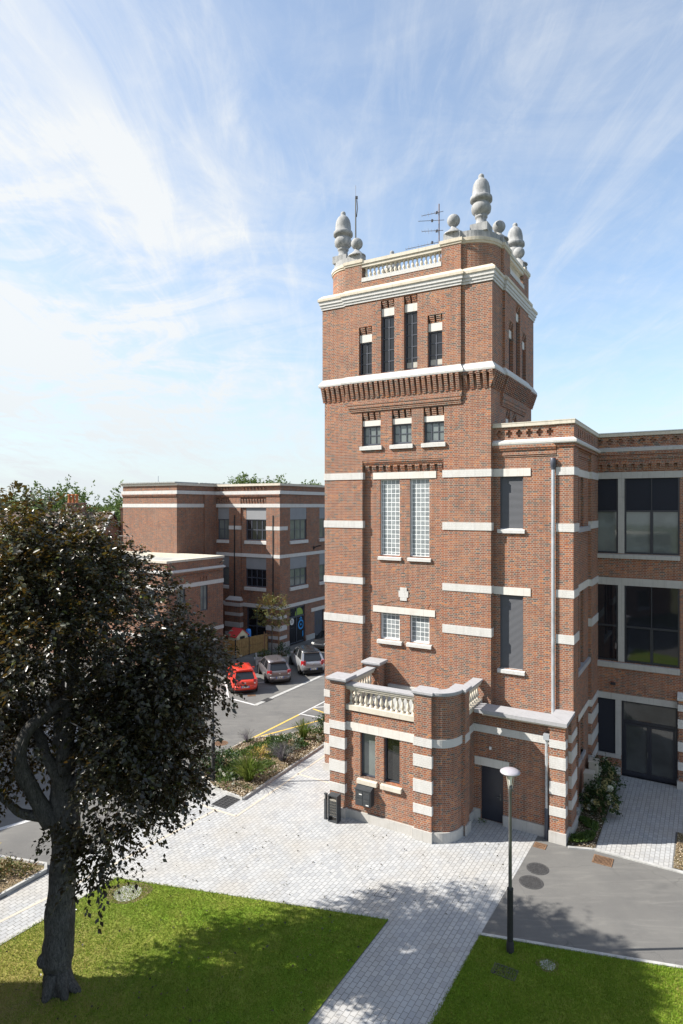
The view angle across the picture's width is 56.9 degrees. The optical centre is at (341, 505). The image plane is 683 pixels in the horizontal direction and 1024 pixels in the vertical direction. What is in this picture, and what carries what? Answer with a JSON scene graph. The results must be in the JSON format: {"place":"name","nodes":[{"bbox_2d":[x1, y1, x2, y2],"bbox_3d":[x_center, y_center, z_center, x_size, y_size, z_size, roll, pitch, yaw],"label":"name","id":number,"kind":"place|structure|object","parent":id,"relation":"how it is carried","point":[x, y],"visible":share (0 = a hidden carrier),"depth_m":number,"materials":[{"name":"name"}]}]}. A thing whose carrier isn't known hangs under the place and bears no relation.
{"place":"outdoors","nodes":[
{"label":"outdoors","id":0,"kind":"place"},
{"bbox_2d":[0,511,59,538],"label":"tiled house","id":1,"kind":"structure","parent":0,"point":[28,519],"depth_m":74.10,"materials":[{"name":"brick"}]},
{"bbox_2d":[0,876,387,1023],"bbox_3d":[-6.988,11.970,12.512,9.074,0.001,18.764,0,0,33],"label":"lawn","id":2,"kind":"structure","parent":0,"point":[240,1000],"depth_m":16.48,"materials":[{"name":"green plant"}]},
{"bbox_2d":[0,480,247,1003],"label":"copper beech","id":3,"kind":"object","parent":2,"relation":"on","point":[118,754],"visible":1,"depth_m":14.56,"materials":[{"name":"brown plant"}]},
{"bbox_2d":[114,885,141,900],"bbox_3d":[-6.610,11.978,19.480,0.840,0.044,0.840,0,0,0],"label":"manhole cover","id":4,"kind":"object","parent":2,"relation":"on","point":[125,892],"visible":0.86,"depth_m":19.45,"materials":[{"name":"stone"}]},
{"bbox_2d":[107,882,151,903],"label":"bare soil","id":5,"kind":"structure","parent":2,"relation":"on","point":[139,898],"depth_m":19.50,"materials":[{"name":"brown soil"}]},
{"bbox_2d":[3,880,361,1022],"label":"fallen leaves","id":6,"kind":"object","parent":2,"relation":"on","point":[188,966],"visible":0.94,"depth_m":16.71,"materials":[{"name":"brown plant"}]},
{"bbox_2d":[0,747,544,1023],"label":"paved court","id":7,"kind":"object","parent":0,"point":[406,967],"visible":0.57,"depth_m":20.40,"materials":[{"name":"grey stone"}]},
{"bbox_2d":[0,876,114,944],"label":"lawn kerb","id":8,"kind":"structure","parent":7,"relation":"on","point":[37,921],"depth_m":17.91,"materials":[{"name":"concrete"}]},
{"bbox_2d":[0,810,213,922],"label":"beige paving line","id":9,"kind":"object","parent":7,"relation":"on","point":[24,909],"visible":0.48,"depth_m":21.13,"materials":[{"name":"beige stone"}]},
{"bbox_2d":[211,795,239,808],"bbox_3d":[-4.680,11.991,25.540,0.750,0.018,0.950,0,0,30],"label":"drain grating","id":10,"kind":"object","parent":7,"relation":"on","point":[225,801],"visible":1,"depth_m":25.55,"materials":[{"name":"metal"}]},
{"bbox_2d":[115,876,388,920],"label":"lawn kerb","id":11,"kind":"structure","parent":7,"relation":"on","point":[263,899],"depth_m":19.10,"materials":[{"name":"concrete"}]},
{"bbox_2d":[237,755,324,815],"bbox_3d":[-1.842,11.995,28.384,0.117,0.006,9.200,0,0,29],"label":"beige paving line","id":12,"kind":"object","parent":7,"relation":"on","point":[247,808],"visible":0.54,"depth_m":26.84,"materials":[{"name":"beige stone"}]},
{"bbox_2d":[243,743,323,799],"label":"bed kerb","id":13,"kind":"structure","parent":7,"relation":"on","point":[246,796],"depth_m":28.13,"materials":[{"name":"concrete"}]},
{"bbox_2d":[324,792,327,819],"bbox_3d":[-0.600,11.505,24.160,0.110,0.990,0.110,0,0,30],"label":"ash post","id":14,"kind":"object","parent":7,"relation":"on","point":[326,806],"visible":1,"depth_m":24.13,"materials":[{"name":"metal"}]},
{"bbox_2d":[328,792,340,823],"bbox_3d":[-0.270,11.490,23.997,0.400,1.020,0.300,0,0,30],"label":"litter bin","id":15,"kind":"object","parent":7,"relation":"on","point":[334,804],"visible":1,"depth_m":23.92,"materials":[{"name":"metal"}]},
{"bbox_2d":[317,173,600,845],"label":"brick tower","id":16,"kind":"structure","parent":7,"relation":"on","point":[461,576],"depth_m":25.39,"materials":[{"name":"brick"}]},
{"bbox_2d":[355,784,373,807],"bbox_3d":[0.869,10.910,23.772,0.670,0.740,0.320,0,0,30],"label":"mailbox unit","id":17,"kind":"object","parent":16,"relation":"attached to","point":[364,795],"visible":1,"depth_m":23.66,"materials":[{"name":"paint"}]},
{"bbox_2d":[360,334,371,374],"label":"window","id":18,"kind":"structure","parent":16,"relation":"in","point":[365,340],"depth_m":27.62,"materials":[{"name":"glass"}]},
{"bbox_2d":[356,733,377,787],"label":"window","id":19,"kind":"structure","parent":16,"relation":"in","point":[368,740],"depth_m":24.03,"materials":[{"name":"paint"}]},
{"bbox_2d":[359,420,381,450],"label":"window","id":20,"kind":"structure","parent":16,"relation":"in","point":[372,429],"depth_m":27.65,"materials":[{"name":"paint"}]},
{"bbox_2d":[382,307,393,372],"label":"window","id":21,"kind":"structure","parent":16,"relation":"in","point":[388,313],"depth_m":27.12,"materials":[{"name":"glass"}]},
{"bbox_2d":[380,737,401,793],"bbox_3d":[1.883,9.590,23.417,0.850,1.920,0.330,0,0,30],"label":"window","id":22,"kind":"structure","parent":16,"relation":"in","point":[392,746],"depth_m":23.52,"materials":[{"name":"paint"}]},
{"bbox_2d":[389,418,412,448],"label":"window","id":23,"kind":"structure","parent":16,"relation":"in","point":[402,427],"depth_m":26.92,"materials":[{"name":"paint"}]},
{"bbox_2d":[373,605,434,645],"bbox_3d":[2.664,5.165,26.997,2.900,1.610,0.300,0,0,30],"label":"glass block window","id":24,"kind":"structure","parent":16,"relation":"in","point":[390,622],"depth_m":27.33,"materials":[{"name":"white glass"}]},
{"bbox_2d":[373,471,435,560],"bbox_3d":[2.686,0.440,26.985,2.950,3.800,0.240,0,0,30],"label":"glass block window","id":25,"kind":"structure","parent":16,"relation":"in","point":[390,489],"depth_m":27.37,"materials":[{"name":"white glass"}]},
{"bbox_2d":[405,303,416,369],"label":"window","id":26,"kind":"structure","parent":16,"relation":"in","point":[410,309],"depth_m":26.58,"materials":[{"name":"glass"}]},
{"bbox_2d":[407,479,430,561],"bbox_3d":[3.308,0.595,26.620,1.070,3.490,0.240,0,0,30],"label":"glass block window","id":27,"kind":"structure","parent":16,"relation":"in","point":[419,488],"depth_m":26.71,"materials":[{"name":"white glass"}]},
{"bbox_2d":[406,615,431,648],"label":"glass block window","id":28,"kind":"structure","parent":16,"relation":"in","point":[419,624],"depth_m":26.71,"materials":[{"name":"white glass"}]},
{"bbox_2d":[405,204,442,248],"bbox_3d":[3.703,-11.375,27.445,1.821,3.550,0.249,0,0,0],"label":"tv antenna","id":29,"kind":"object","parent":16,"relation":"on","point":[432,220],"visible":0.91,"depth_m":27.41,"materials":[{"name":"metal"}]},
{"bbox_2d":[421,415,445,447],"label":"window","id":30,"kind":"structure","parent":16,"relation":"in","point":[434,425],"depth_m":26.18,"materials":[{"name":"paint"}]},
{"bbox_2d":[428,322,441,366],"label":"window","id":31,"kind":"structure","parent":16,"relation":"in","point":[434,329],"depth_m":25.99,"materials":[{"name":"glass"}]},
{"bbox_2d":[482,765,502,822],"bbox_3d":[5.738,10.935,23.933,0.840,2.050,0.101,0,0,30],"label":"door","id":32,"kind":"structure","parent":16,"relation":"in","point":[492,778],"depth_m":23.96,"materials":[{"name":"paint"}]},
{"bbox_2d":[291,718,314,739],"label":"ornamental grass","id":33,"kind":"object","parent":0,"point":[302,730],"depth_m":31.93,"materials":[{"name":"green plant"}]},
{"bbox_2d":[0,638,682,1023],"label":"asphalt road","id":34,"kind":"structure","parent":0,"point":[620,906],"depth_m":20.08,"materials":[{"name":"grey asphalt"}]},
{"bbox_2d":[0,856,43,892],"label":"bed","id":35,"kind":"object","parent":34,"relation":"on","point":[14,877],"visible":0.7,"depth_m":20.33,"materials":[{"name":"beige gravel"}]},
{"bbox_2d":[0,855,37,879],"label":"ground cover","id":36,"kind":"object","parent":35,"relation":"on","point":[9,864],"visible":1,"depth_m":20.41,"materials":[{"name":"green plant"}]},
{"bbox_2d":[0,868,46,898],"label":"bed kerb","id":37,"kind":"structure","parent":34,"relation":"on","point":[24,882],"depth_m":19.93,"materials":[{"name":"concrete"}]},
{"bbox_2d":[0,855,46,868],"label":"bed kerb","id":38,"kind":"structure","parent":34,"relation":"on","point":[44,864],"depth_m":21.15,"materials":[{"name":"concrete"}]},
{"bbox_2d":[49,494,120,548],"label":"tiled house","id":39,"kind":"structure","parent":34,"relation":"on","point":[75,501],"depth_m":74.50,"materials":[{"name":"brick"}]},
{"bbox_2d":[0,551,225,667],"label":"brick annex","id":40,"kind":"object","parent":34,"relation":"on","point":[202,574],"visible":0.21,"depth_m":48.10,"materials":[{"name":"brick"}]},
{"bbox_2d":[200,585,206,610],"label":"window","id":41,"kind":"structure","parent":40,"relation":"in","point":[203,589],"depth_m":48.29,"materials":[{"name":"glass"}]},
{"bbox_2d":[119,482,324,648],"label":"brick mill","id":42,"kind":"object","parent":34,"relation":"on","point":[266,538],"visible":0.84,"depth_m":54.58,"materials":[{"name":"brick"}]},
{"bbox_2d":[216,508,228,542],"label":"window","id":43,"kind":"structure","parent":42,"relation":"in","point":[223,513],"depth_m":56.04,"materials":[{"name":"glass"}]},
{"bbox_2d":[223,556,228,588],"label":"window","id":44,"kind":"structure","parent":42,"relation":"in","point":[225,569],"depth_m":55.90,"materials":[{"name":"glass"}]},
{"bbox_2d":[244,508,265,544],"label":"window","id":45,"kind":"structure","parent":42,"relation":"in","point":[256,517],"depth_m":54.18,"materials":[{"name":"glass"}]},
{"bbox_2d":[244,557,265,591],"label":"window","id":46,"kind":"structure","parent":42,"relation":"in","point":[256,567],"depth_m":54.18,"materials":[{"name":"glass"}]},
{"bbox_2d":[247,607,265,635],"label":"window","id":47,"kind":"structure","parent":42,"relation":"in","point":[252,624],"depth_m":54.38,"materials":[{"name":"glass"}]},
{"bbox_2d":[289,605,303,644],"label":"entrance door","id":48,"kind":"structure","parent":42,"relation":"in","point":[296,626],"depth_m":55.02,"materials":[{"name":"paint"}]},
{"bbox_2d":[289,508,307,543],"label":"window","id":49,"kind":"structure","parent":42,"relation":"in","point":[297,516],"depth_m":55.19,"materials":[{"name":"glass"}]},
{"bbox_2d":[289,555,307,590],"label":"window","id":50,"kind":"structure","parent":42,"relation":"in","point":[297,564],"depth_m":55.19,"materials":[{"name":"glass"}]},
{"bbox_2d":[314,609,322,634],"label":"service door","id":51,"kind":"structure","parent":42,"relation":"in","point":[318,615],"depth_m":58.10,"materials":[{"name":"paint"}]},
{"bbox_2d":[319,507,324,541],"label":"window","id":52,"kind":"structure","parent":42,"relation":"in","point":[321,510],"depth_m":58.60,"materials":[{"name":"glass"}]},
{"bbox_2d":[319,553,324,584],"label":"window","id":53,"kind":"structure","parent":42,"relation":"in","point":[321,556],"depth_m":58.60,"materials":[{"name":"glass"}]},
{"bbox_2d":[226,627,248,649],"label":"playhouse","id":54,"kind":"object","parent":34,"relation":"on","point":[239,633],"visible":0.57,"depth_m":50.85,"materials":[{"name":"red plastic"}]},
{"bbox_2d":[226,662,257,692],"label":"parked car","id":55,"kind":"object","parent":34,"relation":"on","point":[245,673],"visible":0.69,"depth_m":40.40,"materials":[{"name":"red paint"}]},
{"bbox_2d":[223,632,268,658],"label":"wooden fence","id":56,"kind":"object","parent":34,"relation":"on","point":[252,644],"visible":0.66,"depth_m":50.81,"materials":[{"name":"brown wood"}]},
{"bbox_2d":[202,727,324,796],"bbox_3d":[-3.095,11.893,31.302,3.866,0.154,10.656,0,0,29],"label":"island bed","id":57,"kind":"object","parent":34,"relation":"on","point":[278,760],"visible":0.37,"depth_m":29.32,"materials":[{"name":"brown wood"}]},
{"bbox_2d":[196,747,223,768],"bbox_3d":[-6.091,11.434,28.562,1.650,1.088,1.578,0,0,0],"label":"shrub","id":58,"kind":"object","parent":57,"relation":"on","point":[203,761],"visible":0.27,"depth_m":28.46,"materials":[{"name":"green plant"}]},
{"bbox_2d":[209,670,217,781],"bbox_3d":[-5.570,9.523,27.350,0.530,4.955,0.530,0,0,0],"label":"street lamp","id":59,"kind":"object","parent":57,"relation":"on","point":[212,758],"visible":0.45,"depth_m":27.30,"materials":[{"name":"black metal"}]},
{"bbox_2d":[202,746,241,774],"bbox_3d":[-5.322,11.431,28.480,1.802,1.184,1.983,0,0,45],"label":"shrub","id":60,"kind":"object","parent":57,"relation":"on","point":[228,755],"visible":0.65,"depth_m":28.36,"materials":[{"name":"green plant"}]},
{"bbox_2d":[215,772,236,789],"bbox_3d":[-4.868,11.620,26.702,0.966,0.713,0.891,0,0,20],"label":"rose bush","id":61,"kind":"object","parent":57,"relation":"on","point":[224,780],"visible":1,"depth_m":26.68,"materials":[{"name":"green plant"}]},
{"bbox_2d":[225,750,273,780],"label":"ornamental grass","id":62,"kind":"object","parent":57,"relation":"on","point":[248,771],"depth_m":27.18,"materials":[{"name":"green plant"}]},
{"bbox_2d":[206,734,308,781],"bbox_3d":[-4.189,11.790,29.847,3.105,0.264,5.979,0,0,31],"label":"ground cover","id":63,"kind":"object","parent":57,"relation":"on","point":[252,747],"visible":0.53,"depth_m":30.16,"materials":[{"name":"green plant"}]},
{"bbox_2d":[249,744,269,759],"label":"flowering plant","id":64,"kind":"object","parent":57,"relation":"on","point":[262,751],"visible":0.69,"depth_m":29.65,"materials":[{"name":"yellow plant"}]},
{"bbox_2d":[202,727,320,799],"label":"bed kerb","id":65,"kind":"structure","parent":57,"relation":"on","point":[228,793],"depth_m":26.45,"materials":[{"name":"concrete"}]},
{"bbox_2d":[265,741,299,761],"bbox_3d":[-2.755,11.403,29.435,1.770,0.994,1.837,0,0,-35],"label":"lavender","id":66,"kind":"object","parent":57,"relation":"on","point":[283,755],"visible":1,"depth_m":29.35,"materials":[{"name":"grey plant"}]},
{"bbox_2d":[265,732,307,752],"bbox_3d":[-2.683,11.570,31.045,2.080,0.817,1.931,0,0,0],"label":"shrub","id":67,"kind":"object","parent":57,"relation":"on","point":[293,735],"visible":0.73,"depth_m":31.08,"materials":[{"name":"green plant"}]},
{"bbox_2d":[302,727,324,741],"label":"rose bush","id":68,"kind":"object","parent":57,"relation":"on","point":[313,733],"visible":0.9,"depth_m":32.00,"materials":[{"name":"green plant"}]},
{"bbox_2d":[312,711,324,733],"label":"shrub","id":69,"kind":"object","parent":57,"relation":"on","point":[320,720],"visible":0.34,"depth_m":32.97,"materials":[{"name":"green plant"}]},
{"bbox_2d":[255,652,288,664],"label":"concrete planter","id":70,"kind":"object","parent":34,"relation":"on","point":[260,658],"visible":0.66,"depth_m":48.21,"materials":[{"name":"concrete"}]},
{"bbox_2d":[252,593,293,654],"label":"young tree","id":71,"kind":"object","parent":70,"relation":"on","point":[272,599],"visible":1,"depth_m":48.26,"materials":[{"name":"green plant"}]},
{"bbox_2d":[272,642,291,656],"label":"shrub","id":72,"kind":"object","parent":70,"relation":"on","point":[281,648],"visible":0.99,"depth_m":48.24,"materials":[{"name":"green plant"}]},
{"bbox_2d":[257,655,290,682],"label":"parked car","id":73,"kind":"object","parent":34,"relation":"on","point":[273,668],"visible":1,"depth_m":42.71,"materials":[{"name":"grey paint"}]},
{"bbox_2d":[270,674,324,698],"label":"parking kerb","id":74,"kind":"structure","parent":34,"relation":"on","point":[295,687],"depth_m":41.81,"materials":[{"name":"concrete"}]},
{"bbox_2d":[289,645,324,673],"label":"parked car","id":75,"kind":"object","parent":34,"relation":"on","point":[305,659],"visible":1,"depth_m":44.94,"materials":[{"name":"silver metal"}]},
{"bbox_2d":[311,629,324,648],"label":"parked car","id":76,"kind":"object","parent":34,"relation":"on","point":[318,641],"visible":0.15,"depth_m":52.33,"materials":[{"name":"black paint"}]},
{"bbox_2d":[519,875,543,889],"bbox_3d":[6.050,11.992,20.090,0.760,0.016,0.760,0,0,0],"label":"manhole cover","id":77,"kind":"object","parent":34,"relation":"on","point":[531,882],"visible":1,"depth_m":20.07,"materials":[{"name":"metal"}]},
{"bbox_2d":[526,862,548,874],"bbox_3d":[6.490,11.992,20.840,0.720,0.016,0.720,0,0,0],"label":"manhole cover","id":78,"kind":"object","parent":34,"relation":"on","point":[536,868],"visible":1,"depth_m":20.83,"materials":[{"name":"metal"}]},
{"bbox_2d":[478,932,682,968],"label":"lawn kerb","id":79,"kind":"structure","parent":34,"relation":"on","point":[589,951],"depth_m":16.92,"materials":[{"name":"concrete"}]},
{"bbox_2d":[567,772,619,847],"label":"planting soil","id":80,"kind":"structure","parent":34,"relation":"on","point":[596,839],"depth_m":23.55,"materials":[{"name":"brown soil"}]},
{"bbox_2d":[568,815,599,842],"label":"weeds","id":81,"kind":"object","parent":80,"relation":"on","point":[587,835],"visible":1,"depth_m":22.74,"materials":[{"name":"green plant"}]},
{"bbox_2d":[583,769,594,798],"bbox_3d":[9.986,11.330,25.410,0.380,1.240,0.460,0,0,30],"label":"utility cabinet","id":82,"kind":"object","parent":80,"relation":"on","point":[589,774],"visible":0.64,"depth_m":25.26,"materials":[{"name":"beige metal"}]},
{"bbox_2d":[588,757,599,780],"bbox_3d":[10.592,11.305,26.446,0.380,1.290,0.460,0,0,30],"label":"utility cabinet","id":83,"kind":"object","parent":80,"relation":"on","point":[592,763],"visible":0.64,"depth_m":26.28,"materials":[{"name":"beige metal"}]},
{"bbox_2d":[578,774,623,821],"bbox_3d":[10.125,11.192,24.611,1.739,1.565,1.773,0,0,39],"label":"hydrangea","id":84,"kind":"object","parent":80,"relation":"on","point":[598,788],"visible":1,"depth_m":24.35,"materials":[{"name":"green plant"}]},
{"bbox_2d":[587,753,627,791],"bbox_3d":[11.097,11.198,26.585,1.751,1.599,1.537,0,0,14],"label":"hydrangea","id":85,"kind":"object","parent":80,"relation":"on","point":[609,769],"visible":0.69,"depth_m":26.34,"materials":[{"name":"green plant"}]},
{"bbox_2d":[592,854,613,866],"bbox_3d":[8.840,11.991,21.310,0.620,0.018,0.550,0,0,30],"label":"drain grating","id":86,"kind":"object","parent":34,"relation":"on","point":[603,860],"visible":1,"depth_m":21.30,"materials":[{"name":"metal"}]},
{"bbox_2d":[568,846,682,873],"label":"road kerb","id":87,"kind":"structure","parent":34,"relation":"on","point":[627,857],"depth_m":21.44,"materials":[{"name":"concrete"}]},
{"bbox_2d":[674,833,682,869],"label":"gravel bed","id":88,"kind":"object","parent":34,"relation":"on","point":[678,857],"visible":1,"depth_m":21.72,"materials":[{"name":"beige gravel"}]},
{"bbox_2d":[0,0,682,506],"label":"sky","id":89,"kind":"structure","parent":0,"point":[177,177],"materials":[{"name":"blue"}]},
{"bbox_2d":[428,934,682,1023],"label":"side lawn","id":90,"kind":"structure","parent":0,"point":[558,995],"depth_m":15.50,"materials":[{"name":"green plant"}]},
{"bbox_2d":[490,963,517,981],"bbox_3d":[4.190,11.976,16.180,0.620,0.048,0.420,0,0,30],"label":"drain grating","id":91,"kind":"object","parent":90,"relation":"on","point":[503,972],"visible":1,"depth_m":16.18,"materials":[{"name":"metal"}]},
{"bbox_2d":[500,767,519,953],"bbox_3d":[4.530,9.523,16.920,0.530,4.955,0.530,0,0,0],"label":"street lamp","id":92,"kind":"object","parent":90,"relation":"on","point":[511,772],"visible":1,"depth_m":16.87,"materials":[{"name":"dark green painted metal"},{"name":"grey metal"},{"name":"cream metal"}]},
{"bbox_2d":[596,775,682,867],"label":"path","id":93,"kind":"structure","parent":0,"point":[647,825],"depth_m":23.88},
{"bbox_2d":[597,429,682,789],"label":"factory building","id":94,"kind":"structure","parent":0,"point":[640,605],"depth_m":27.74,"materials":[{"name":"brick"}]},
{"bbox_2d":[598,479,617,552],"bbox_3d":[11.931,0.450,28.507,1.090,3.340,0.090,0,0,30],"label":"window","id":95,"kind":"structure","parent":94,"relation":"in","point":[607,488],"depth_m":28.45,"materials":[{"name":"black glass"}]},
{"bbox_2d":[598,584,617,660],"bbox_3d":[11.931,5.245,28.507,1.090,3.410,0.090,0,0,30],"label":"window","id":96,"kind":"structure","parent":94,"relation":"in","point":[607,594],"depth_m":28.44,"materials":[{"name":"black glass"}]},
{"bbox_2d":[622,701,677,784],"bbox_3d":[13.498,10.335,27.635,2.210,3.330,0.130,0,0,30],"label":"glass door","id":97,"kind":"structure","parent":94,"relation":"in","point":[649,732],"depth_m":27.61,"materials":[{"name":"black glass"}]},
{"bbox_2d":[624,478,679,555],"bbox_3d":[13.560,0.450,27.549,2.170,3.340,0.098,0,0,30],"label":"window","id":98,"kind":"structure","parent":94,"relation":"in","point":[651,505],"depth_m":27.51,"materials":[{"name":"black glass"}]},
{"bbox_2d":[624,586,679,667],"bbox_3d":[13.560,5.245,27.549,2.170,3.410,0.098,0,0,30],"label":"window","id":99,"kind":"structure","parent":94,"relation":"in","point":[651,614],"depth_m":27.51,"materials":[{"name":"black glass"}]},
{"label":"ground","id":100,"kind":"structure","parent":0,"visible":0},
{"bbox_2d":[17,480,56,511],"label":"tree","id":101,"kind":"object","parent":100,"relation":"on","point":[35,485],"visible":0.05,"depth_m":98.73,"materials":[{"name":"green plant"}]},
{"bbox_2d":[28,481,66,511],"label":"tree","id":102,"kind":"object","parent":100,"relation":"on","point":[57,505],"visible":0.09,"depth_m":97.42,"materials":[{"name":"green plant"}]},
{"bbox_2d":[48,474,90,511],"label":"tree","id":103,"kind":"object","parent":100,"relation":"on","point":[66,490],"visible":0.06,"depth_m":99.98,"materials":[{"name":"green plant"}]},
{"bbox_2d":[59,480,103,511],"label":"tree","id":104,"kind":"object","parent":100,"relation":"on","point":[83,498],"visible":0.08,"depth_m":96.58,"materials":[{"name":"green plant"}]},
{"bbox_2d":[96,480,123,523],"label":"tree","id":105,"kind":"object","parent":100,"relation":"on","point":[117,502],"visible":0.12,"depth_m":85.41,"materials":[{"name":"green plant"}]},
{"bbox_2d":[224,471,255,483],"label":"tree","id":106,"kind":"object","parent":100,"relation":"on","point":[244,477],"visible":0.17,"depth_m":111.61,"materials":[{"name":"green plant"}]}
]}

